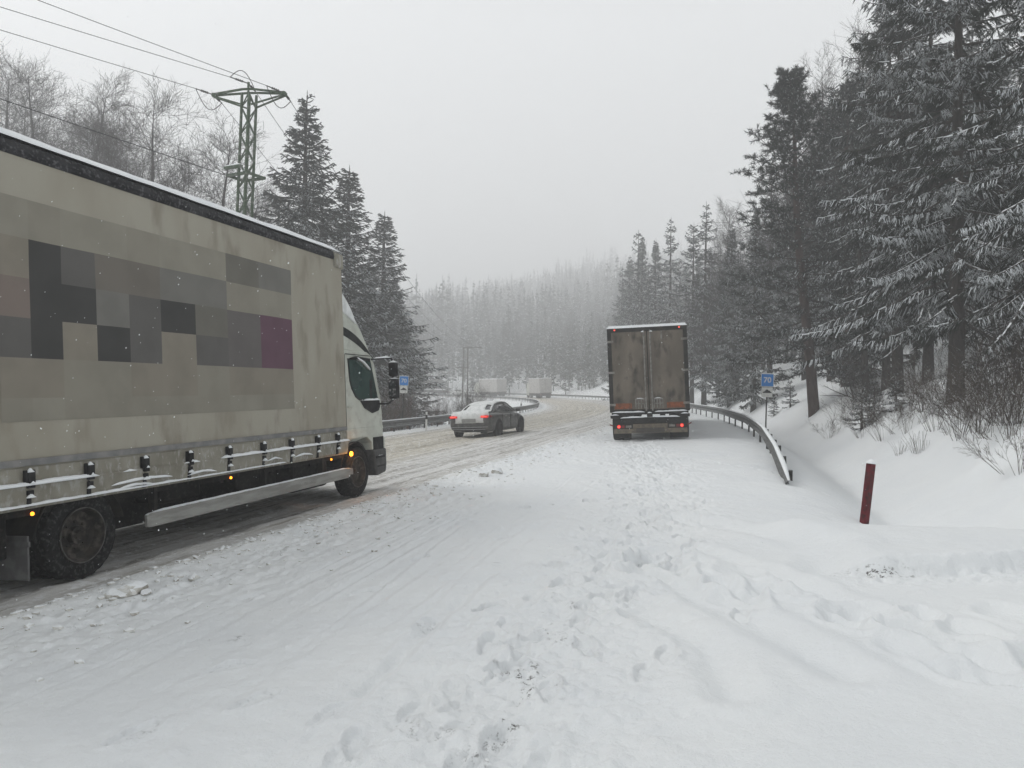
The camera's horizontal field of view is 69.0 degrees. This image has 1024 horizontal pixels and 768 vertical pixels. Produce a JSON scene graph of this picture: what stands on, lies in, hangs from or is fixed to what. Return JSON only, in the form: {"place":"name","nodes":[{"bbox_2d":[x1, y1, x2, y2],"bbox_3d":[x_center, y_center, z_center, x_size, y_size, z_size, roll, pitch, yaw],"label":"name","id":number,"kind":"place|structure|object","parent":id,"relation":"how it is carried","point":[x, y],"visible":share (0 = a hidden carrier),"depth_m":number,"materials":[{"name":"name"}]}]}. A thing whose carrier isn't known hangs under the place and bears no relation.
{"place":"outdoors","nodes":[
{"label":"outdoors","id":0,"kind":"place"},
{"bbox_2d":[0,395,612,616],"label":"road","id":1,"kind":"structure","parent":0,"point":[416,458],"depth_m":12.38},
{"bbox_2d":[0,127,398,580],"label":"box truck","id":2,"kind":"object","parent":1,"relation":"on","point":[246,424],"visible":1,"depth_m":8.18,"materials":[{"name":"grey"}]},
{"bbox_2d":[0,423,612,703],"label":"snow crumbs","id":3,"kind":"object","parent":1,"relation":"on","point":[98,605],"visible":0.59,"depth_m":7.91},
{"bbox_2d":[415,378,448,393],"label":"distant truck","id":4,"kind":"object","parent":1,"relation":"on","point":[439,381],"visible":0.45,"depth_m":179.70,"materials":[{"name":"paint"}]},
{"bbox_2d":[448,401,523,436],"bbox_3d":[-0.968,1.488,32.373,2.200,1.522,4.971,-2,-1,18],"label":"sedan","id":5,"kind":"object","parent":1,"relation":"on","point":[497,418],"visible":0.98,"depth_m":30.57,"materials":[{"name":"grey paint"}]},
{"bbox_2d":[474,379,506,395],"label":"distant truck","id":6,"kind":"object","parent":1,"relation":"on","point":[498,387],"visible":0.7,"depth_m":167.32,"materials":[{"name":"white paint"}]},
{"bbox_2d":[526,378,551,397],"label":"distant truck","id":7,"kind":"object","parent":1,"relation":"on","point":[538,387],"visible":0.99,"depth_m":146.59,"materials":[{"name":"white paint"}]},
{"bbox_2d":[0,245,1023,767],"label":"snow ground","id":8,"kind":"structure","parent":0,"point":[668,643],"depth_m":5.31,"materials":[{"name":"snow"}]},
{"bbox_2d":[1,71,80,144],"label":"bare tree","id":9,"kind":"object","parent":8,"relation":"on","point":[19,93],"visible":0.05,"depth_m":68.45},
{"bbox_2d":[0,47,85,153],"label":"bare tree","id":10,"kind":"object","parent":8,"relation":"on","point":[7,99],"visible":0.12,"depth_m":62.00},
{"bbox_2d":[0,36,146,172],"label":"bare tree","id":11,"kind":"object","parent":8,"relation":"on","point":[15,108],"visible":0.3,"depth_m":58.90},
{"bbox_2d":[37,103,145,177],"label":"bare tree","id":12,"kind":"object","parent":8,"relation":"on","point":[93,135],"visible":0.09,"depth_m":57.16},
{"bbox_2d":[21,64,166,178],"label":"bare tree","id":13,"kind":"object","parent":8,"relation":"on","point":[106,110],"visible":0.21,"depth_m":57.72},
{"bbox_2d":[103,588,127,598],"bbox_3d":[-3.360,1.799,6.346,0.208,0.114,0.171,1,-1,0],"label":"snow clod","id":14,"kind":"object","parent":8,"relation":"on","point":[112,592],"visible":0.8,"depth_m":6.29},
{"bbox_2d":[72,102,183,182],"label":"bare tree","id":15,"kind":"object","parent":8,"relation":"on","point":[107,128],"visible":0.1,"depth_m":54.01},
{"bbox_2d":[116,580,148,596],"bbox_3d":[-3.288,1.788,6.438,0.225,0.168,0.279,0,-1,33],"label":"snow clod","id":16,"kind":"object","parent":8,"relation":"on","point":[133,588],"visible":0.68,"depth_m":6.37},
{"bbox_2d":[66,65,259,211],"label":"bare tree","id":17,"kind":"object","parent":8,"relation":"on","point":[151,156],"visible":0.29,"depth_m":47.21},
{"bbox_2d":[146,161,221,198],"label":"bare tree","id":18,"kind":"object","parent":8,"relation":"on","point":[190,181],"visible":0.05,"depth_m":59.97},
{"bbox_2d":[196,70,290,217],"bbox_3d":[-10.957,-4.526,30.143,3.518,16.456,1.434,1,-1,7],"label":"power pylon","id":19,"kind":"object","parent":8,"relation":"on","point":[245,172],"visible":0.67,"depth_m":30.05,"materials":[{"name":"metal"}]},
{"bbox_2d":[1,30,195,88],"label":"overhead wire","id":20,"kind":"object","parent":19,"relation":"attached to","point":[95,58],"visible":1,"depth_m":26.87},
{"bbox_2d":[0,98,225,175],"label":"overhead cable","id":21,"kind":"object","parent":19,"relation":"attached to","point":[110,136],"visible":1,"depth_m":26.96,"materials":[{"name":"metal"}]},
{"bbox_2d":[1,7,228,76],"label":"overhead wire","id":22,"kind":"object","parent":19,"relation":"attached to","point":[112,41],"visible":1,"depth_m":26.73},
{"bbox_2d":[38,0,266,85],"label":"overhead wire","id":23,"kind":"object","parent":19,"relation":"attached to","point":[148,41],"visible":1,"depth_m":26.46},
{"bbox_2d":[291,102,481,347],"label":"overhead wire","id":24,"kind":"object","parent":19,"relation":"attached to","point":[362,214],"visible":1,"depth_m":41.02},
{"bbox_2d":[239,172,282,223],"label":"bare tree","id":25,"kind":"object","parent":8,"relation":"on","point":[265,187],"visible":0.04,"depth_m":64.48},
{"bbox_2d":[136,97,392,390],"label":"bare tree","id":26,"kind":"object","parent":8,"relation":"on","point":[222,146],"visible":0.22,"depth_m":46.77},
{"bbox_2d":[253,90,399,418],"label":"spruce tree","id":27,"kind":"object","parent":8,"relation":"on","point":[305,226],"visible":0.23,"depth_m":44.81,"materials":[{"name":"green plant"}]},
{"bbox_2d":[324,165,422,431],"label":"spruce tree","id":28,"kind":"object","parent":8,"relation":"on","point":[366,312],"visible":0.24,"depth_m":52.92,"materials":[{"name":"green plant"}]},
{"bbox_2d":[381,383,413,430],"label":"bare shrub","id":29,"kind":"object","parent":8,"relation":"on","point":[395,405],"visible":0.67,"depth_m":41.35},
{"bbox_2d":[351,213,448,429],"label":"spruce tree","id":30,"kind":"object","parent":8,"relation":"on","point":[391,271],"visible":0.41,"depth_m":61.77,"materials":[{"name":"green plant"}]},
{"bbox_2d":[383,382,424,429],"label":"bare shrub","id":31,"kind":"object","parent":8,"relation":"on","point":[404,406],"visible":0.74,"depth_m":41.54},
{"bbox_2d":[399,376,408,429],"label":"road sign","id":32,"kind":"object","parent":8,"relation":"on","point":[403,382],"visible":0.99,"depth_m":40.99,"materials":[{"name":"metal"}]},
{"bbox_2d":[371,277,445,425],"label":"spruce tree","id":33,"kind":"object","parent":8,"relation":"on","point":[407,337],"visible":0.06,"depth_m":67.90,"materials":[{"name":"green plant"}]},
{"bbox_2d":[419,379,458,424],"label":"bare shrub","id":34,"kind":"object","parent":8,"relation":"on","point":[438,413],"visible":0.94,"depth_m":48.34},
{"bbox_2d":[382,393,538,431],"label":"guardrail","id":35,"kind":"object","parent":8,"relation":"on","point":[396,423],"visible":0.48,"depth_m":43.14,"materials":[{"name":"metal"}]},
{"bbox_2d":[451,380,483,411],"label":"bare shrub","id":36,"kind":"object","parent":8,"relation":"on","point":[470,388],"visible":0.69,"depth_m":53.38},
{"bbox_2d":[455,347,480,407],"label":"power pylon","id":37,"kind":"object","parent":8,"relation":"on","point":[463,367],"visible":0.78,"depth_m":117.97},
{"bbox_2d":[491,320,520,364],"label":"hazy tree","id":38,"kind":"object","parent":8,"relation":"on","point":[506,334],"visible":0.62,"depth_m":199.51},
{"bbox_2d":[498,305,515,351],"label":"spruce tree","id":39,"kind":"object","parent":8,"relation":"on","point":[508,312],"visible":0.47,"depth_m":205.19,"materials":[{"name":"grey plant"}]},
{"bbox_2d":[354,239,691,394],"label":"forest","id":40,"kind":"object","parent":8,"relation":"on","point":[488,307],"visible":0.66,"depth_m":267.20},
{"bbox_2d":[588,346,599,387],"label":"hazy tree","id":41,"kind":"object","parent":8,"relation":"on","point":[594,367],"visible":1,"depth_m":149.89,"materials":[{"name":"grey plant"}]},
{"bbox_2d":[599,268,625,379],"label":"spruce tree","id":42,"kind":"object","parent":8,"relation":"on","point":[621,285],"visible":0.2,"depth_m":120.21,"materials":[{"name":"green plant"}]},
{"bbox_2d":[449,391,792,484],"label":"guardrail","id":43,"kind":"object","parent":8,"relation":"on","point":[774,448],"visible":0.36,"depth_m":23.36,"materials":[{"name":"metal"}]},
{"bbox_2d":[601,257,643,400],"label":"spruce tree","id":44,"kind":"object","parent":8,"relation":"on","point":[629,276],"visible":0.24,"depth_m":112.03,"materials":[{"name":"green plant"}]},
{"bbox_2d":[605,235,653,394],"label":"spruce tree","id":45,"kind":"object","parent":8,"relation":"on","point":[641,270],"visible":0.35,"depth_m":98.06,"materials":[{"name":"green plant"}]},
{"bbox_2d":[618,232,653,325],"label":"spruce tree","id":46,"kind":"object","parent":8,"relation":"on","point":[637,291],"visible":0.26,"depth_m":104.19,"materials":[{"name":"green plant"}]},
{"bbox_2d":[607,322,691,439],"bbox_3d":[5.885,0.032,31.797,3.560,3.820,15.928,-2,-1,11],"label":"semi trailer truck","id":47,"kind":"object","parent":8,"relation":"on","point":[648,372],"visible":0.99,"depth_m":24.07,"materials":[{"name":"brown"}]},
{"bbox_2d":[638,240,667,323],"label":"spruce tree","id":48,"kind":"object","parent":8,"relation":"on","point":[653,297],"visible":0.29,"depth_m":90.01,"materials":[{"name":"green plant"}]},
{"bbox_2d":[647,219,698,379],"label":"spruce tree","id":49,"kind":"object","parent":8,"relation":"on","point":[670,290],"visible":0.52,"depth_m":84.06,"materials":[{"name":"green plant"}]},
{"bbox_2d":[652,256,695,322],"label":"spruce tree","id":50,"kind":"object","parent":8,"relation":"on","point":[679,283],"visible":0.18,"depth_m":133.25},
{"bbox_2d":[669,224,710,408],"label":"spruce tree","id":51,"kind":"object","parent":8,"relation":"on","point":[693,241],"visible":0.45,"depth_m":72.03,"materials":[{"name":"green plant"}]},
{"bbox_2d":[675,201,721,404],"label":"spruce tree","id":52,"kind":"object","parent":8,"relation":"on","point":[703,383],"visible":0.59,"depth_m":66.00,"materials":[{"name":"green plant"}]},
{"bbox_2d":[655,221,783,395],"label":"bare tree","id":53,"kind":"object","parent":8,"relation":"on","point":[693,336],"visible":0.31,"depth_m":65.97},
{"bbox_2d":[694,225,758,406],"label":"spruce tree","id":54,"kind":"object","parent":8,"relation":"on","point":[724,372],"visible":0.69,"depth_m":55.89,"materials":[{"name":"green plant"}]},
{"bbox_2d":[685,195,798,390],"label":"bare tree","id":55,"kind":"object","parent":8,"relation":"on","point":[715,277],"visible":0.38,"depth_m":57.93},
{"bbox_2d":[714,211,790,412],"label":"spruce tree","id":56,"kind":"object","parent":8,"relation":"on","point":[752,379],"visible":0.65,"depth_m":46.93,"materials":[{"name":"green plant"}]},
{"bbox_2d":[734,161,800,372],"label":"spruce tree","id":57,"kind":"object","parent":8,"relation":"on","point":[774,297],"visible":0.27,"depth_m":51.97,"materials":[{"name":"green plant"}]},
{"bbox_2d":[761,373,773,426],"bbox_3d":[10.251,1.003,30.014,0.500,2.878,0.104,2,-1,10],"label":"road sign","id":58,"kind":"object","parent":8,"relation":"on","point":[767,382],"visible":0.99,"depth_m":29.99,"materials":[{"name":"metal"}]},
{"bbox_2d":[706,81,852,380],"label":"bare tree","id":59,"kind":"object","parent":8,"relation":"on","point":[803,377],"visible":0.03,"depth_m":49.30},
{"bbox_2d":[766,198,800,362],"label":"spruce tree","id":60,"kind":"object","parent":8,"relation":"on","point":[785,315],"visible":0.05,"depth_m":79.19,"materials":[{"name":"green plant"}]},
{"bbox_2d":[773,189,802,362],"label":"spruce tree","id":61,"kind":"object","parent":8,"relation":"on","point":[794,319],"visible":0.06,"depth_m":72.64,"materials":[{"name":"green plant"}]},
{"bbox_2d":[781,381,799,408],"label":"young spruce","id":62,"kind":"object","parent":8,"relation":"on","point":[790,399],"visible":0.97,"depth_m":38.77,"materials":[{"name":"green plant"}]},
{"bbox_2d":[780,182,837,360],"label":"spruce tree","id":63,"kind":"object","parent":8,"relation":"on","point":[816,354],"visible":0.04,"depth_m":65.79,"materials":[{"name":"green plant"}]},
{"bbox_2d":[721,63,905,416],"bbox_3d":[13.461,-6.099,32.972,8.820,16.416,9.540,-4,-1,27],"label":"pine tree","id":64,"kind":"object","parent":8,"relation":"on","point":[789,90],"visible":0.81,"depth_m":32.70,"materials":[{"name":"green plant"}]},
{"bbox_2d":[783,84,856,381],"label":"spruce tree","id":65,"kind":"object","parent":8,"relation":"on","point":[822,297],"visible":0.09,"depth_m":41.10,"materials":[{"name":"green plant"}]},
{"bbox_2d":[760,42,883,370],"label":"bare tree","id":66,"kind":"object","parent":8,"relation":"on","point":[822,97],"visible":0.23,"depth_m":44.41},
{"bbox_2d":[808,411,845,438],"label":"bare shrub","id":67,"kind":"object","parent":8,"relation":"on","point":[832,423],"visible":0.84,"depth_m":25.94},
{"bbox_2d":[797,118,875,368],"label":"spruce tree","id":68,"kind":"object","parent":8,"relation":"on","point":[817,349],"visible":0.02,"depth_m":43.81,"materials":[{"name":"green plant"}]},
{"bbox_2d":[823,354,862,402],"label":"bare shrub","id":69,"kind":"object","parent":8,"relation":"on","point":[852,369],"visible":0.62,"depth_m":29.34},
{"bbox_2d":[789,79,905,387],"bbox_3d":[16.973,-7.178,37.547,5.732,16.060,5.673,1,-1,16],"label":"pine tree","id":70,"kind":"object","parent":8,"relation":"on","point":[848,90],"visible":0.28,"depth_m":37.05,"materials":[{"name":"green plant"}]},
{"bbox_2d":[820,178,891,400],"bbox_3d":[13.466,-3.477,29.587,3.565,9.416,3.279,0,-1,-43],"label":"spruce tree","id":71,"kind":"object","parent":8,"relation":"on","point":[863,354],"visible":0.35,"depth_m":29.42,"materials":[{"name":"green plant"}]},
{"bbox_2d":[831,396,885,437],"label":"bare shrub","id":72,"kind":"object","parent":8,"relation":"on","point":[852,418],"visible":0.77,"depth_m":22.98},
{"bbox_2d":[842,383,876,430],"bbox_3d":[11.120,0.739,23.639,0.996,1.538,1.050,1,-1,-20],"label":"young spruce","id":73,"kind":"object","parent":8,"relation":"on","point":[865,408],"visible":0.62,"depth_m":23.61,"materials":[{"name":"green plant"}]},
{"bbox_2d":[819,332,905,427],"bbox_3d":[10.995,-0.137,22.934,2.710,3.018,1.907,1,-1,17],"label":"bare shrub","id":74,"kind":"object","parent":8,"relation":"on","point":[864,365],"visible":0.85,"depth_m":23.25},
{"bbox_2d":[783,9,942,362],"bbox_3d":[19.998,-9.912,41.292,9.065,20.078,10.098,0,-1,33],"label":"bare tree","id":75,"kind":"object","parent":8,"relation":"on","point":[868,59],"visible":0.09,"depth_m":39.55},
{"bbox_2d":[808,97,922,386],"bbox_3d":[16.088,-6.459,34.252,5.130,14.219,5.394,1,-1,-17],"label":"spruce tree","id":76,"kind":"object","parent":8,"relation":"on","point":[872,352],"visible":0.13,"depth_m":33.95,"materials":[{"name":"green plant"}]},
{"bbox_2d":[859,459,875,523],"bbox_3d":[4.885,1.683,10.274,0.126,1.302,0.123,8,-1,-22],"label":"marker post","id":77,"kind":"object","parent":8,"relation":"on","point":[868,488],"visible":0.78,"depth_m":10.24,"materials":[{"name":"red paint"}]},
{"bbox_2d":[838,377,913,440],"bbox_3d":[10.045,0.677,20.306,1.938,1.774,2.098,0,-1,41],"label":"bare shrub","id":78,"kind":"object","parent":8,"relation":"on","point":[859,413],"visible":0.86,"depth_m":20.36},
{"bbox_2d":[864,381,889,418],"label":"young spruce","id":79,"kind":"object","parent":8,"relation":"on","point":[872,388],"visible":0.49,"depth_m":23.61,"materials":[{"name":"green plant"}]},
{"bbox_2d":[828,2,934,390],"bbox_3d":[14.600,-7.442,28.999,3.820,16.885,4.020,0,-1,40],"label":"spruce tree","id":80,"kind":"object","parent":8,"relation":"on","point":[888,360],"visible":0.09,"depth_m":29.12,"materials":[{"name":"green plant"}]},
{"bbox_2d":[783,0,1004,396],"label":"spruce tree","id":81,"kind":"object","parent":8,"relation":"on","point":[879,37],"visible":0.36,"depth_m":26.16,"materials":[{"name":"green plant"}]},
{"bbox_2d":[880,373,907,411],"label":"young spruce","id":82,"kind":"object","parent":8,"relation":"on","point":[892,391],"visible":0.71,"depth_m":22.73,"materials":[{"name":"green plant"}]},
{"bbox_2d":[847,361,943,404],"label":"bare shrub","id":83,"kind":"object","parent":8,"relation":"on","point":[886,382],"visible":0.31,"depth_m":23.94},
{"bbox_2d":[873,395,918,423],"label":"bare shrub","id":84,"kind":"object","parent":8,"relation":"on","point":[891,414],"visible":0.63,"depth_m":20.93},
{"bbox_2d":[851,387,942,433],"bbox_3d":[10.078,0.650,19.142,2.720,1.298,1.669,0,-1,35],"label":"bare shrub","id":85,"kind":"object","parent":8,"relation":"on","point":[901,404],"visible":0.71,"depth_m":19.18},
{"bbox_2d":[788,0,1023,402],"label":"spruce tree","id":86,"kind":"object","parent":8,"relation":"on","point":[959,187],"visible":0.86,"depth_m":19.46,"materials":[{"name":"green plant"}]},
{"bbox_2d":[884,348,945,396],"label":"bare shrub","id":87,"kind":"object","parent":8,"relation":"on","point":[915,376],"visible":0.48,"depth_m":22.22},
{"bbox_2d":[876,327,965,412],"bbox_3d":[11.338,-0.576,20.707,2.456,2.735,1.729,1,-1,13],"label":"bare shrub","id":88,"kind":"object","parent":8,"relation":"on","point":[925,351],"visible":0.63,"depth_m":20.40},
{"bbox_2d":[873,345,974,431],"bbox_3d":[9.635,0.116,16.936,2.132,1.951,2.308,1,-1,3],"label":"bare shrub","id":89,"kind":"object","parent":8,"relation":"on","point":[921,395],"visible":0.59,"depth_m":16.81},
{"bbox_2d":[826,0,1022,387],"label":"spruce tree","id":90,"kind":"object","parent":8,"relation":"on","point":[920,318],"visible":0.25,"depth_m":25.03,"materials":[{"name":"green plant"}]},
{"bbox_2d":[884,338,1023,432],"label":"bare shrub","id":91,"kind":"object","parent":8,"relation":"on","point":[1001,390],"visible":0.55,"depth_m":14.60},
{"bbox_2d":[907,366,1002,435],"bbox_3d":[9.418,0.327,16.012,1.703,1.558,1.844,1,-1,-22],"label":"bare shrub","id":92,"kind":"object","parent":8,"relation":"on","point":[938,417],"visible":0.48,"depth_m":16.19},
{"bbox_2d":[918,339,993,410],"bbox_3d":[9.638,-0.134,16.016,1.087,1.720,1.544,1,-1,-12],"label":"bare shrub","id":93,"kind":"object","parent":8,"relation":"on","point":[959,376],"visible":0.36,"depth_m":16.18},
{"bbox_2d":[889,344,1023,417],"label":"bare shrub","id":94,"kind":"object","parent":8,"relation":"on","point":[938,396],"visible":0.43,"depth_m":16.30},
{"bbox_2d":[910,325,1008,440],"bbox_3d":[9.208,-0.029,14.859,2.140,2.383,1.506,1,-1,-13],"label":"bare shrub","id":95,"kind":"object","parent":8,"relation":"on","point":[957,436],"visible":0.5,"depth_m":15.13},
{"bbox_2d":[902,329,1023,425],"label":"bare shrub","id":96,"kind":"object","parent":8,"relation":"on","point":[977,392],"visible":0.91,"depth_m":13.67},
{"bbox_2d":[909,346,1023,438],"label":"bare shrub","id":97,"kind":"object","parent":8,"relation":"on","point":[965,396],"visible":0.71,"depth_m":13.95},
{"bbox_2d":[918,0,1023,377],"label":"spruce tree","id":98,"kind":"object","parent":8,"relation":"on","point":[1007,111],"visible":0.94,"depth_m":15.89,"materials":[{"name":"green plant"}]},
{"bbox_2d":[918,282,1023,425],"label":"bare shrub","id":99,"kind":"object","parent":8,"relation":"on","point":[986,369],"visible":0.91,"depth_m":13.68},
{"bbox_2d":[920,363,1023,439],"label":"bare shrub","id":100,"kind":"object","parent":8,"relation":"on","point":[997,399],"visible":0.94,"depth_m":13.28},
{"bbox_2d":[937,402,1023,474],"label":"bare shrub","id":101,"kind":"object","parent":8,"relation":"on","point":[1014,446],"visible":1,"depth_m":11.69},
{"bbox_2d":[952,387,1008,434],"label":"bare shrub","id":102,"kind":"object","parent":8,"relation":"on","point":[980,413],"visible":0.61,"depth_m":14.06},
{"bbox_2d":[942,35,1023,347],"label":"spruce tree","id":103,"kind":"object","parent":8,"relation":"on","point":[1008,182],"visible":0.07,"depth_m":26.36,"materials":[{"name":"green plant"}]},
{"bbox_2d":[942,302,1023,418],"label":"bare shrub","id":104,"kind":"object","parent":8,"relation":"on","point":[988,364],"visible":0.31,"depth_m":15.09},
{"bbox_2d":[964,35,1006,332],"bbox_3d":[24.793,-10.184,39.000,4.941,16.601,4.694,1,-1,19],"label":"spruce tree","id":105,"kind":"object","parent":8,"relation":"on","point":[977,50],"visible":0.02,"depth_m":39.15,"materials":[{"name":"green plant"}]},
{"bbox_2d":[956,268,1023,423],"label":"bare shrub","id":106,"kind":"object","parent":8,"relation":"on","point":[1021,339],"visible":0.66,"depth_m":14.08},
{"bbox_2d":[961,260,1023,388],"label":"young spruce","id":107,"kind":"object","parent":8,"relation":"on","point":[1005,318],"visible":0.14,"depth_m":18.16,"materials":[{"name":"green plant"}]},
{"bbox_2d":[977,79,1023,307],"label":"spruce tree","id":108,"kind":"object","parent":8,"relation":"on","point":[1021,123],"visible":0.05,"depth_m":28.93,"materials":[{"name":"green plant"}]},
{"bbox_2d":[997,33,1023,245],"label":"spruce tree","id":109,"kind":"object","parent":8,"relation":"on","point":[1011,77],"visible":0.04,"depth_m":61.59,"materials":[{"name":"green plant"}]},
{"bbox_2d":[0,3,1023,711],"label":"falling snow","id":110,"kind":"structure","parent":0,"point":[596,239],"depth_m":5.68,"materials":[{"name":"snow"}]},
{"bbox_2d":[0,0,1023,306],"label":"sky","id":111,"kind":"structure","parent":0,"point":[535,172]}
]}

